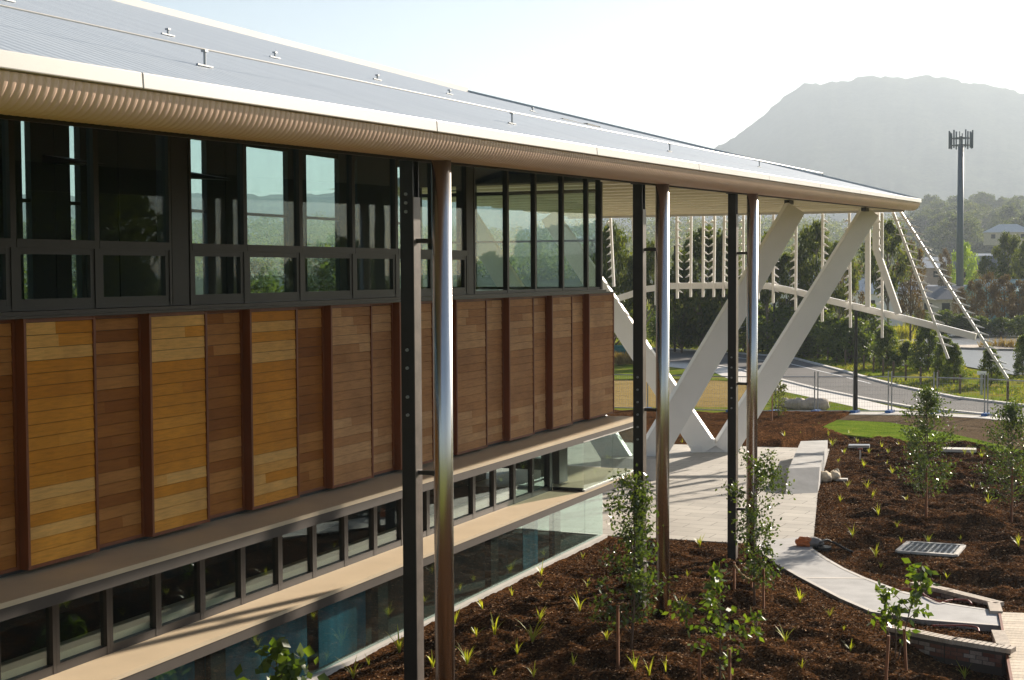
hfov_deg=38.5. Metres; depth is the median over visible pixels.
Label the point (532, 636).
grass tuft
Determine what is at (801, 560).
garden path
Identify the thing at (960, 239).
mobile mast
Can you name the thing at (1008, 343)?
reed clump
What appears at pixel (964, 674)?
grass tuft
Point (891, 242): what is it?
gum tree
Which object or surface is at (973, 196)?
hillside tree
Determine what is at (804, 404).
boulder
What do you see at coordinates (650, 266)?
gum tree
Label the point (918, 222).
hillside tree
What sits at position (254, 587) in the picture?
strip window
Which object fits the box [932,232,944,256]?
hillside tree
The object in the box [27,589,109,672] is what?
strip window
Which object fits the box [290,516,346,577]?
strip window
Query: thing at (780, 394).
staked shrub
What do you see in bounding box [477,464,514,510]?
strip window
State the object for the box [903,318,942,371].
pine tree
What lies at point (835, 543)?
hose
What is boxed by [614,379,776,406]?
dry field
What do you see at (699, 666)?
tree stake
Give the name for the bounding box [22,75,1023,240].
mountain
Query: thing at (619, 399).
fence panel
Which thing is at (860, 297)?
tree
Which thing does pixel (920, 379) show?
bollard
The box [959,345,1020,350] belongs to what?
pond spit
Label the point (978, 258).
house
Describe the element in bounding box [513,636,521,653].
grass tuft
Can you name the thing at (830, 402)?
fence panel
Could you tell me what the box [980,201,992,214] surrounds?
hillside tree
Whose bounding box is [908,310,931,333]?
bush
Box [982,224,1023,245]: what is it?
house
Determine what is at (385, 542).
strip window
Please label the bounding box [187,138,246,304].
window
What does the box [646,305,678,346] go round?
bush
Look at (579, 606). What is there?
grass tuft
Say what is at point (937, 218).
hillside tree
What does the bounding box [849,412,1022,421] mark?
kerb path
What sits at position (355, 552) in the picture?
strip window
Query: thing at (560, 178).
window
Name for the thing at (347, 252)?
window
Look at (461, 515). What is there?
strip window
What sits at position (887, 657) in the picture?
tree stake
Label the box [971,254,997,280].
gum tree
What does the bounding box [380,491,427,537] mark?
strip window
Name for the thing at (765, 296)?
gum tree
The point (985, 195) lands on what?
hillside tree
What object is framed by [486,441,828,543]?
plaza
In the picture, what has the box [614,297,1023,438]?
ground
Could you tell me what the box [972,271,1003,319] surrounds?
thicket shrub
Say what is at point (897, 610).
broad leaf sapling
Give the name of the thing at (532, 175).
window
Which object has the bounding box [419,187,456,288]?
end window
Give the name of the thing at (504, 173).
window
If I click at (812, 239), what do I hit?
gum tree
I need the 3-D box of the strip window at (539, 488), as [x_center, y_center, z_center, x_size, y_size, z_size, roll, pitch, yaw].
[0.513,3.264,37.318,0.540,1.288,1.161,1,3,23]
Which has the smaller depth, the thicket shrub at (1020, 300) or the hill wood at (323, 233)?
the thicket shrub at (1020, 300)
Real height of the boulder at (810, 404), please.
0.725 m
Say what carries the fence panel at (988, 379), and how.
on the kerb path at (940, 414)
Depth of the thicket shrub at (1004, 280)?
165.45 m
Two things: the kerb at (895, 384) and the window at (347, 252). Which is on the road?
the kerb at (895, 384)
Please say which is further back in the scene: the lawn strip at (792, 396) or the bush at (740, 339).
the bush at (740, 339)
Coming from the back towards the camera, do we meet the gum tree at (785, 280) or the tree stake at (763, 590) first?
the gum tree at (785, 280)
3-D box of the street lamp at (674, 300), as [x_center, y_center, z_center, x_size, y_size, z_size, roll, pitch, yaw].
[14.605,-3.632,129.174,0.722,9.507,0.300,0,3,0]
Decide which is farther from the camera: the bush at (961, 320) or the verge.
the bush at (961, 320)
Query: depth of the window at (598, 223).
41.26 m
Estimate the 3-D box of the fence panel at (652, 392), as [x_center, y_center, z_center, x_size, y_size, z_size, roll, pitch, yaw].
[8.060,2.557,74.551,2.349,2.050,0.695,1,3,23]
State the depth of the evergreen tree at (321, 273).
113.69 m
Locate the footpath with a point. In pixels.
(846, 400)
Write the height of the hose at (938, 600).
0.036 m
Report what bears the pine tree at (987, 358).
on the ground at (963, 394)
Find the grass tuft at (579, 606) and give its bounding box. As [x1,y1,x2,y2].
[572,588,587,610]
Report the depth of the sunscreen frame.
60.67 m
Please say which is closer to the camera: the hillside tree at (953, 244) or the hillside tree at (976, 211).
the hillside tree at (953, 244)
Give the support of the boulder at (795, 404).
on the lawn strip at (792, 396)
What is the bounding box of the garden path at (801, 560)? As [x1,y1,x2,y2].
[757,537,999,630]
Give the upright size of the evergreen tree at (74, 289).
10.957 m
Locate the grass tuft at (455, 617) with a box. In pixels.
[454,607,460,623]
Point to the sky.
(698, 72)
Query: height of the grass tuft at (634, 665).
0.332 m
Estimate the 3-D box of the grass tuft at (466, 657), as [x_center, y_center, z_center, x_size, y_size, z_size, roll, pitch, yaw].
[-0.765,5.568,26.107,0.617,0.430,0.372,2,4,45]
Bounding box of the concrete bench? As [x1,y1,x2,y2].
[785,440,827,493]
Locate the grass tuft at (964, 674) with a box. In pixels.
[957,662,971,678]
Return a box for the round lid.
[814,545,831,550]
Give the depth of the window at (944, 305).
221.65 m
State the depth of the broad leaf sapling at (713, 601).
25.11 m
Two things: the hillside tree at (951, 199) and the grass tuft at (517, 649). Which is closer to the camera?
the grass tuft at (517, 649)
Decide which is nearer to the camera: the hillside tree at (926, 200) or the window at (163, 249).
the window at (163, 249)
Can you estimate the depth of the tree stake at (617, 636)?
25.73 m
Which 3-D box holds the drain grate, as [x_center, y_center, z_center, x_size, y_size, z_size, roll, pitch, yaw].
[10.568,5.270,36.944,1.554,0.070,1.494,1,3,23]
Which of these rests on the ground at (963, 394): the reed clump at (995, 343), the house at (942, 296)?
the house at (942, 296)
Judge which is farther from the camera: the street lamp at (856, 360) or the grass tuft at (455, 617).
the street lamp at (856, 360)
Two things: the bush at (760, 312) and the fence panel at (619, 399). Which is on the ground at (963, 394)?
the bush at (760, 312)
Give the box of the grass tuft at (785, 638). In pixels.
[777,624,797,641]
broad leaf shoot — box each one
[661,595,695,627]
[740,610,767,649]
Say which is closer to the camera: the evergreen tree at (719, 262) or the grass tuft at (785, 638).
the grass tuft at (785, 638)
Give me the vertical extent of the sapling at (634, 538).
3.547 m
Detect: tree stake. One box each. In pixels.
[616,605,619,669]
[698,654,700,679]
[728,649,730,679]
[733,562,735,589]
[762,568,764,608]
[884,635,889,679]
[903,629,907,669]
[926,466,927,516]
[1011,466,1012,522]
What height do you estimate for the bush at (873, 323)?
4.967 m
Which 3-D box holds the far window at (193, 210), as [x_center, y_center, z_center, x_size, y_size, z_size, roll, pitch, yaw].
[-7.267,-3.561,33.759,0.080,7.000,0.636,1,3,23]
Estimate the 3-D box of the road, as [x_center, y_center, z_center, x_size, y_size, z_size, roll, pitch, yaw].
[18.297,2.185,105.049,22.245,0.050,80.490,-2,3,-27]
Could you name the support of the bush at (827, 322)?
on the ground at (963, 394)
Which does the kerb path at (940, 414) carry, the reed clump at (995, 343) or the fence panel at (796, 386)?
the fence panel at (796, 386)
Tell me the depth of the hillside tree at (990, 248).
593.65 m
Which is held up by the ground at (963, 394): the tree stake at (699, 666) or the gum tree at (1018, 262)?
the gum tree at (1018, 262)
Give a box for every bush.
[616,300,655,341]
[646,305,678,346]
[669,314,699,348]
[738,302,781,350]
[738,303,765,351]
[758,304,816,353]
[788,304,840,356]
[795,326,822,357]
[809,312,851,359]
[820,315,876,362]
[842,302,899,359]
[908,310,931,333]
[928,309,963,335]
[946,313,977,335]
[966,315,993,335]
[986,317,1013,335]
[1008,314,1023,336]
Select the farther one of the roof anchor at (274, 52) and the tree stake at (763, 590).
the tree stake at (763, 590)
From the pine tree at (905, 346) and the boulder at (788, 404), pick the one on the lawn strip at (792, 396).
the boulder at (788, 404)
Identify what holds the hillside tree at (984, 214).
on the wooded hill at (486, 281)
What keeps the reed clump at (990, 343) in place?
on the pond spit
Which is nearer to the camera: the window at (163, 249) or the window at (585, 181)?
the window at (163, 249)
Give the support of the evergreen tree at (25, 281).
on the ground at (963, 394)
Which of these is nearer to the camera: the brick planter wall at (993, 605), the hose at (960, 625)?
the hose at (960, 625)
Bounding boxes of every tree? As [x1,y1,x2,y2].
[24,268,27,298]
[72,255,76,297]
[200,257,283,292]
[273,243,335,291]
[589,220,632,344]
[626,238,675,339]
[669,221,727,346]
[669,265,699,352]
[706,233,743,351]
[758,231,786,353]
[768,252,814,307]
[788,219,832,299]
[825,241,862,321]
[837,261,864,312]
[856,219,918,324]
[867,324,900,368]
[890,240,926,340]
[894,383,965,516]
[895,341,913,367]
[902,212,934,244]
[903,198,931,221]
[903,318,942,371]
[905,220,922,243]
[915,200,951,214]
[917,194,942,212]
[919,211,949,250]
[921,207,944,223]
[925,211,986,245]
[931,214,986,256]
[931,335,953,378]
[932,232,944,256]
[933,213,980,251]
[937,247,951,285]
[939,343,971,382]
[942,199,985,227]
[944,236,956,253]
[945,195,964,209]
[946,241,979,284]
[951,202,987,226]
[966,191,994,201]
[968,396,1023,521]
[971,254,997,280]
[974,192,998,208]
[975,202,991,226]
[977,344,1006,385]
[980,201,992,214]
[981,220,1019,252]
[982,207,997,230]
[983,212,1005,233]
[991,230,1020,278]
[992,203,1021,225]
[996,196,1008,206]
[997,198,1023,215]
[1001,195,1023,205]
[1007,213,1023,246]
[1011,237,1023,278]
[1012,334,1023,375]
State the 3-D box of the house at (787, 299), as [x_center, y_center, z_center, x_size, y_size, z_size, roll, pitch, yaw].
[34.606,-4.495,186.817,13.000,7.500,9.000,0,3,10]
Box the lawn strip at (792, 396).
[614,392,884,412]
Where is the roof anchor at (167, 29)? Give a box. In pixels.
[161,28,174,36]
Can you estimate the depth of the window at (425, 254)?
31.59 m
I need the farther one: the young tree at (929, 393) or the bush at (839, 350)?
the bush at (839, 350)
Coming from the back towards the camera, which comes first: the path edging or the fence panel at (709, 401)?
the fence panel at (709, 401)
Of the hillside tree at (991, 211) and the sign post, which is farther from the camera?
the hillside tree at (991, 211)
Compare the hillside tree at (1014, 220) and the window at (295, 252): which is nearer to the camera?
the window at (295, 252)
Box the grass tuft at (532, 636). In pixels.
[516,619,542,641]
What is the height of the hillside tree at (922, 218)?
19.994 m
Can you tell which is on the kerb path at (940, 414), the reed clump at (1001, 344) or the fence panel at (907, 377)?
the fence panel at (907, 377)
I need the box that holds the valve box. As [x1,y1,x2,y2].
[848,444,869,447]
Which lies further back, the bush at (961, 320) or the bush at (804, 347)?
the bush at (961, 320)
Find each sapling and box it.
[585,463,677,648]
[687,558,755,679]
[715,446,795,605]
[867,578,920,657]
[877,558,940,659]
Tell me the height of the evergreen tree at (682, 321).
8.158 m
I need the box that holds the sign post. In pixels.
[977,371,985,394]
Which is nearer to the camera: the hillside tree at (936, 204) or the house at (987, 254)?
the house at (987, 254)
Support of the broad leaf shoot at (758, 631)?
on the mulch bed at (790, 662)
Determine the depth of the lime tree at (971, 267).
247.40 m
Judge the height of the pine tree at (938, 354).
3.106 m
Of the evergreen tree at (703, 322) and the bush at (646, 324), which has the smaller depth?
the evergreen tree at (703, 322)
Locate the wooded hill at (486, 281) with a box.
[24,233,988,294]
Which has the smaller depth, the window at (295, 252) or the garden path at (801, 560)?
the window at (295, 252)
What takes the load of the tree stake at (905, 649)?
on the mulch bed at (790, 662)
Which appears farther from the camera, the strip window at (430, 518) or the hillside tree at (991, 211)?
the hillside tree at (991, 211)
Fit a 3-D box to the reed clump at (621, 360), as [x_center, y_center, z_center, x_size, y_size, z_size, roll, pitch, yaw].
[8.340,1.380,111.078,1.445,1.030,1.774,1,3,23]
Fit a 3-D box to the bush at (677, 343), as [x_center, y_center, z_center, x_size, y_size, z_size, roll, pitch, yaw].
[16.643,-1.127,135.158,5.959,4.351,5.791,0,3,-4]
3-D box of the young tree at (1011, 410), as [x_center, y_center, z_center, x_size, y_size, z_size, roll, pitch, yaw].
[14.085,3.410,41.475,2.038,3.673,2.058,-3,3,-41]
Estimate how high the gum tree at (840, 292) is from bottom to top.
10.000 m
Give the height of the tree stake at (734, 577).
0.820 m
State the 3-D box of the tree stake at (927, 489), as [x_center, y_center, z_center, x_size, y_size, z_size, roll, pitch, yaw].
[11.686,4.340,41.272,0.045,1.700,0.045,1,3,23]
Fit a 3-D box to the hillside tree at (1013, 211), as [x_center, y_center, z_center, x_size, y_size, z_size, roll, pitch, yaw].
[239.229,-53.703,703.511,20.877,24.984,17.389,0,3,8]
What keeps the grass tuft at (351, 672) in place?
on the mulch bed at (790, 662)
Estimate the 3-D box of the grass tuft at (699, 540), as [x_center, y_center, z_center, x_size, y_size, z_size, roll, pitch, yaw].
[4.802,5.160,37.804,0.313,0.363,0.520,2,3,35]
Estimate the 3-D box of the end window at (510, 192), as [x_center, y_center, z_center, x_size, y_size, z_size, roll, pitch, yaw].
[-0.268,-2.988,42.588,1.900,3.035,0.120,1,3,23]
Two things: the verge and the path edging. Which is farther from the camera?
the verge
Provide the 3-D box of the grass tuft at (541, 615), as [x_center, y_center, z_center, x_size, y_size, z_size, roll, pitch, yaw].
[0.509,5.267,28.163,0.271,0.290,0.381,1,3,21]
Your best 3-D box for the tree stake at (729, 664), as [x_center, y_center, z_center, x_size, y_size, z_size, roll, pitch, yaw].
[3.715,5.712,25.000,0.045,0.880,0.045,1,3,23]
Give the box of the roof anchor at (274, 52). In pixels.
[269,51,280,58]
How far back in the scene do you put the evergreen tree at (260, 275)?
91.45 m
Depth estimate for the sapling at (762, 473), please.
30.50 m
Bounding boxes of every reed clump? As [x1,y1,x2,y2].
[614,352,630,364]
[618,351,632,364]
[977,338,993,346]
[988,338,1004,345]
[998,337,1008,346]
[1003,337,1016,346]
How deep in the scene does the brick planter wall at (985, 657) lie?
27.06 m
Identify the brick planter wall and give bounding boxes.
[886,625,1015,675]
[910,581,1003,615]
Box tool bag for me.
[795,536,823,546]
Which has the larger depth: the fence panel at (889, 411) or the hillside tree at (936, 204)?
the hillside tree at (936, 204)
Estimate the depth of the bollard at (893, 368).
97.34 m
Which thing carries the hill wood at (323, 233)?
on the wooded hill at (486, 281)
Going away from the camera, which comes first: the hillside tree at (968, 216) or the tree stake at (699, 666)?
the tree stake at (699, 666)
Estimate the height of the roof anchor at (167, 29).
0.105 m
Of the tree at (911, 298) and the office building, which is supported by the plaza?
the office building
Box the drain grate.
[895,541,965,556]
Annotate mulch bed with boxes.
[327,427,1023,679]
[607,410,850,446]
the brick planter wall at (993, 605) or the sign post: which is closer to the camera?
the brick planter wall at (993, 605)
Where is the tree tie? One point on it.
(740, 573)
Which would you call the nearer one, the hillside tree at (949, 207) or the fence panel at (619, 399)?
the fence panel at (619, 399)
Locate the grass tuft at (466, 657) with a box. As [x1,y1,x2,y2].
[457,644,476,664]
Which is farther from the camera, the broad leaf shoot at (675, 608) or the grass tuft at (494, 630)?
the broad leaf shoot at (675, 608)
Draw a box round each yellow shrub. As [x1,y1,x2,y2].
[893,322,917,339]
[893,336,916,354]
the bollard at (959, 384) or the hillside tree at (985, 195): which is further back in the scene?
the hillside tree at (985, 195)
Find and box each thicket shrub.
[950,286,968,317]
[963,279,986,316]
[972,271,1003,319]
[989,273,1016,317]
[1006,279,1023,319]
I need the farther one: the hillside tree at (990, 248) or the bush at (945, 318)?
the hillside tree at (990, 248)
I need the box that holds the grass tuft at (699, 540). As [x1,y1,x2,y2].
[696,534,704,546]
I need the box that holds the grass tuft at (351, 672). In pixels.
[343,656,361,677]
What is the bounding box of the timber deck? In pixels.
[998,612,1023,679]
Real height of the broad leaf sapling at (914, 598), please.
1.980 m
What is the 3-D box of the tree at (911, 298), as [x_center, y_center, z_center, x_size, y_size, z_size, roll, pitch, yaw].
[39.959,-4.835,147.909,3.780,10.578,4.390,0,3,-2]
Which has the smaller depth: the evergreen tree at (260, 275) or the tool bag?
the tool bag
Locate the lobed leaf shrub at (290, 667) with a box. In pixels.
[234,637,329,679]
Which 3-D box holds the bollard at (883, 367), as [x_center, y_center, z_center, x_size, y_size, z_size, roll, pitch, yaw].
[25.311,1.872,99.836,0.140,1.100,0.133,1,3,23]
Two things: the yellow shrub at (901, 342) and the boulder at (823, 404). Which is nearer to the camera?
the boulder at (823, 404)
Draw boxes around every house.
[740,275,813,327]
[833,278,918,325]
[909,257,950,285]
[918,286,964,317]
[949,256,1011,282]
[976,253,1001,255]
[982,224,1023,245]
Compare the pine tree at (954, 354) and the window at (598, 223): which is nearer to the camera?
the window at (598, 223)
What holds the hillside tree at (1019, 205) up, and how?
on the wooded hill at (486, 281)
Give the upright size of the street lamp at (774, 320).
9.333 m
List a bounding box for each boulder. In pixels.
[784,399,792,408]
[790,399,804,409]
[799,400,809,409]
[805,397,816,409]
[812,399,829,409]
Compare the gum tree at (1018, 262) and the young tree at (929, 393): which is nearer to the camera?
the young tree at (929, 393)
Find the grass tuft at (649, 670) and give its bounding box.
[644,657,653,675]
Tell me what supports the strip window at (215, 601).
in the office building
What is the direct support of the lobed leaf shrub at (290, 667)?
on the mulch bed at (790, 662)
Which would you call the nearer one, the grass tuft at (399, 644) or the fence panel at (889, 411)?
the grass tuft at (399, 644)
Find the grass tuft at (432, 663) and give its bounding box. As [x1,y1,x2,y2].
[426,649,434,667]
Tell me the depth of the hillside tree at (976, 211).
787.44 m
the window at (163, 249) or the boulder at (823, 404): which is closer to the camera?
the window at (163, 249)
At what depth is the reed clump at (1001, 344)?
132.13 m
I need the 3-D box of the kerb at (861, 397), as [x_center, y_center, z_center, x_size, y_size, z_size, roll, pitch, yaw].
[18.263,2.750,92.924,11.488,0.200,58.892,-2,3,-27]
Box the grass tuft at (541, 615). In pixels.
[536,607,546,620]
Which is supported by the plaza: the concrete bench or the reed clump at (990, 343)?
the concrete bench
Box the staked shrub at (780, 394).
[767,380,787,415]
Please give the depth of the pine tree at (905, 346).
106.89 m
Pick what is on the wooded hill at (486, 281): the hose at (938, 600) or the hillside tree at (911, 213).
the hillside tree at (911, 213)
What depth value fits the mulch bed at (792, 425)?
67.02 m
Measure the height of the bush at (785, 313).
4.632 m
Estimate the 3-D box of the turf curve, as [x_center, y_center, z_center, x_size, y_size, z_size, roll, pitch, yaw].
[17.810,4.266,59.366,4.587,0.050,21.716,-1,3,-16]
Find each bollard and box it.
[872,357,874,371]
[882,359,883,375]
[892,362,894,377]
[919,367,921,384]
[959,375,960,393]
[1006,381,1008,399]
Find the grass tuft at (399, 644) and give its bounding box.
[388,624,403,652]
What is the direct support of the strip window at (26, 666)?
in the office building
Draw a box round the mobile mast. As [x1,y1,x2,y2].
[948,129,973,285]
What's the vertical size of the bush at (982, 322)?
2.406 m
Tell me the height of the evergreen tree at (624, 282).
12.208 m
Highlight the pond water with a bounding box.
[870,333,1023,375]
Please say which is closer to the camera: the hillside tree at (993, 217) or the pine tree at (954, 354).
the pine tree at (954, 354)
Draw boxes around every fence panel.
[614,374,651,408]
[647,375,681,407]
[694,376,727,411]
[775,371,819,411]
[817,371,859,412]
[858,371,894,412]
[891,371,940,413]
[937,372,989,415]
[987,373,1023,414]
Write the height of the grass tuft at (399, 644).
0.483 m
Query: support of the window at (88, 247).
in the office building
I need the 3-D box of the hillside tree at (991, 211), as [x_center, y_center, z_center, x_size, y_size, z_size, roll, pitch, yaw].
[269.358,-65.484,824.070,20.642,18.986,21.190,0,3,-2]
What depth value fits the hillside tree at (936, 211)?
786.34 m
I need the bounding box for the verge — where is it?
[614,364,975,414]
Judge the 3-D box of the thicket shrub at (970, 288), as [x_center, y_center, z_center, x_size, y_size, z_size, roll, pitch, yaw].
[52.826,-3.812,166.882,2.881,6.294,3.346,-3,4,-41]
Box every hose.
[817,539,853,552]
[898,588,971,604]
[932,624,979,631]
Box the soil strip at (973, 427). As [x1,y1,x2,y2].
[839,415,1023,449]
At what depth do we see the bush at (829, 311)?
121.61 m
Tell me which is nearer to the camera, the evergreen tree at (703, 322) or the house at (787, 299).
the evergreen tree at (703, 322)
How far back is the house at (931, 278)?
312.00 m
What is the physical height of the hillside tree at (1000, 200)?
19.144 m
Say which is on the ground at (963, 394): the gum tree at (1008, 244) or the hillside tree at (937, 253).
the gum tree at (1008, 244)
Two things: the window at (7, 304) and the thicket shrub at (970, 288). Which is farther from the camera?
the thicket shrub at (970, 288)
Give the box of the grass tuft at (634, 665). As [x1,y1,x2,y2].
[625,653,639,669]
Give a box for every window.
[0,119,14,311]
[0,605,56,679]
[11,120,97,310]
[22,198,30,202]
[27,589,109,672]
[83,574,158,653]
[95,129,172,307]
[132,560,202,634]
[176,547,243,618]
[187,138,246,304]
[191,138,206,212]
[217,536,280,603]
[244,144,301,302]
[246,144,287,217]
[255,526,314,589]
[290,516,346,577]
[300,150,354,300]
[306,150,338,220]
[322,507,375,565]
[353,155,396,298]
[354,499,402,554]
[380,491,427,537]
[396,161,431,296]
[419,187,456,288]
[428,490,433,535]
[429,166,467,294]
[431,476,473,525]
[454,470,494,518]
[473,167,507,293]
[475,186,530,289]
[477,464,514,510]
[496,458,532,503]
[508,171,535,292]
[516,458,548,496]
[536,113,563,291]
[536,184,594,288]
[561,118,587,290]
[584,123,600,289]
[942,303,949,310]
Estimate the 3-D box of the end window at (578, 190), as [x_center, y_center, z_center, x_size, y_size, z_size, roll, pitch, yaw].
[1.493,-2.962,41.823,1.940,3.035,0.120,1,3,23]
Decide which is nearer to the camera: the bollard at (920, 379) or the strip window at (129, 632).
the strip window at (129, 632)
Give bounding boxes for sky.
[21,0,1023,195]
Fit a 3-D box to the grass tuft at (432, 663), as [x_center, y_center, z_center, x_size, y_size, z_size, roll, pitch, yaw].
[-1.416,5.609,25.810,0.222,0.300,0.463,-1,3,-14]
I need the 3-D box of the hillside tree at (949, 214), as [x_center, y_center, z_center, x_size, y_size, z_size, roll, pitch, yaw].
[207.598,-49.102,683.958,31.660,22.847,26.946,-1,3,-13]
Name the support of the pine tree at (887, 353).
on the ground at (963, 394)
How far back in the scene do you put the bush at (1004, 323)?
156.24 m
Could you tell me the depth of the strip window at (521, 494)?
36.50 m
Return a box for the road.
[653,349,1023,415]
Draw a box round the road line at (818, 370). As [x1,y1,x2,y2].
[744,358,867,382]
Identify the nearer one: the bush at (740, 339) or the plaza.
the plaza
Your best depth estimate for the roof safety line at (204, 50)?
18.61 m
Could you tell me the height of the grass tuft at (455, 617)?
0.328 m
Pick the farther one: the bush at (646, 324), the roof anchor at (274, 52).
the bush at (646, 324)
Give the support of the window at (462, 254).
in the office building
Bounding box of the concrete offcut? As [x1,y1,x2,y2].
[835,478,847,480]
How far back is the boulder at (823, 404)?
74.39 m
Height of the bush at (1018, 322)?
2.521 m
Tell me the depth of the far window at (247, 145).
36.41 m
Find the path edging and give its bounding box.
[757,536,999,630]
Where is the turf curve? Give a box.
[823,420,1022,451]
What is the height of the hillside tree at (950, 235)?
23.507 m
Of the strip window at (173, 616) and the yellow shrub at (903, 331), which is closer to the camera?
the strip window at (173, 616)
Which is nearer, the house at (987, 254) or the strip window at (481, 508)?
the strip window at (481, 508)
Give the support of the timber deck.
on the mulch bed at (790, 662)
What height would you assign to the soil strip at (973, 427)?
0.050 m
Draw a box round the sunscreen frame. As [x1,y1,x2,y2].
[605,212,1010,378]
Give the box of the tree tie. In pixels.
[733,565,762,581]
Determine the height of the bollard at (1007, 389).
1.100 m
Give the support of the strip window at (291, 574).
in the office building
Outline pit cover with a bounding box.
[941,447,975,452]
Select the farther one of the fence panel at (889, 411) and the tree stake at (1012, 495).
the fence panel at (889, 411)
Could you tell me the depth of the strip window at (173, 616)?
23.61 m
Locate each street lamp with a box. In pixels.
[674,245,681,351]
[773,303,775,345]
[854,311,861,409]
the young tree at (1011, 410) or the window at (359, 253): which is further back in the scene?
the young tree at (1011, 410)
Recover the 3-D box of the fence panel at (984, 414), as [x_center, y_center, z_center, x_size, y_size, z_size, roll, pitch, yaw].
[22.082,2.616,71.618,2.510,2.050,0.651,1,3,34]
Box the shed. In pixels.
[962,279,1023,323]
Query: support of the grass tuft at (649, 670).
on the mulch bed at (790, 662)
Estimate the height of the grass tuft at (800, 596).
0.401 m
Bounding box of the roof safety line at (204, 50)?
[0,4,823,176]
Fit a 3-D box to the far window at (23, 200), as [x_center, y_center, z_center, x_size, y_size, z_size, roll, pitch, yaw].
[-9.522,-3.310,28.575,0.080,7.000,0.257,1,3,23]
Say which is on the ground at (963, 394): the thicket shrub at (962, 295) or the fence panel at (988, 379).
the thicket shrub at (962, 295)
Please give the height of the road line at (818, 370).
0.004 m
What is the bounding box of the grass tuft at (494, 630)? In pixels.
[490,611,504,633]
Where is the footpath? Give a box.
[669,364,915,410]
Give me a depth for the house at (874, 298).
190.18 m
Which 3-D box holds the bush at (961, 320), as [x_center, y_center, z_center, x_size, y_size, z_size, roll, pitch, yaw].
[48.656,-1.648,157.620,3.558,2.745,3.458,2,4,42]
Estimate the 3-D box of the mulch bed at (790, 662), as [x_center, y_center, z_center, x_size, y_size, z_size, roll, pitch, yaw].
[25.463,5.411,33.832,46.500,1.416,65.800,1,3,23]
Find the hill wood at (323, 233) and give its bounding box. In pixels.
[23,211,931,280]
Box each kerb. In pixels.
[652,347,1023,405]
[669,362,1023,417]
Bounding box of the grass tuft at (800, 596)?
[795,585,803,602]
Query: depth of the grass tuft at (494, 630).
27.51 m
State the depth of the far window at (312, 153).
38.83 m
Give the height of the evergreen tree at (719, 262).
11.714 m
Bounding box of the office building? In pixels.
[0,0,921,679]
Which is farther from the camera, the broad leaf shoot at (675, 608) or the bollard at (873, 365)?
the bollard at (873, 365)

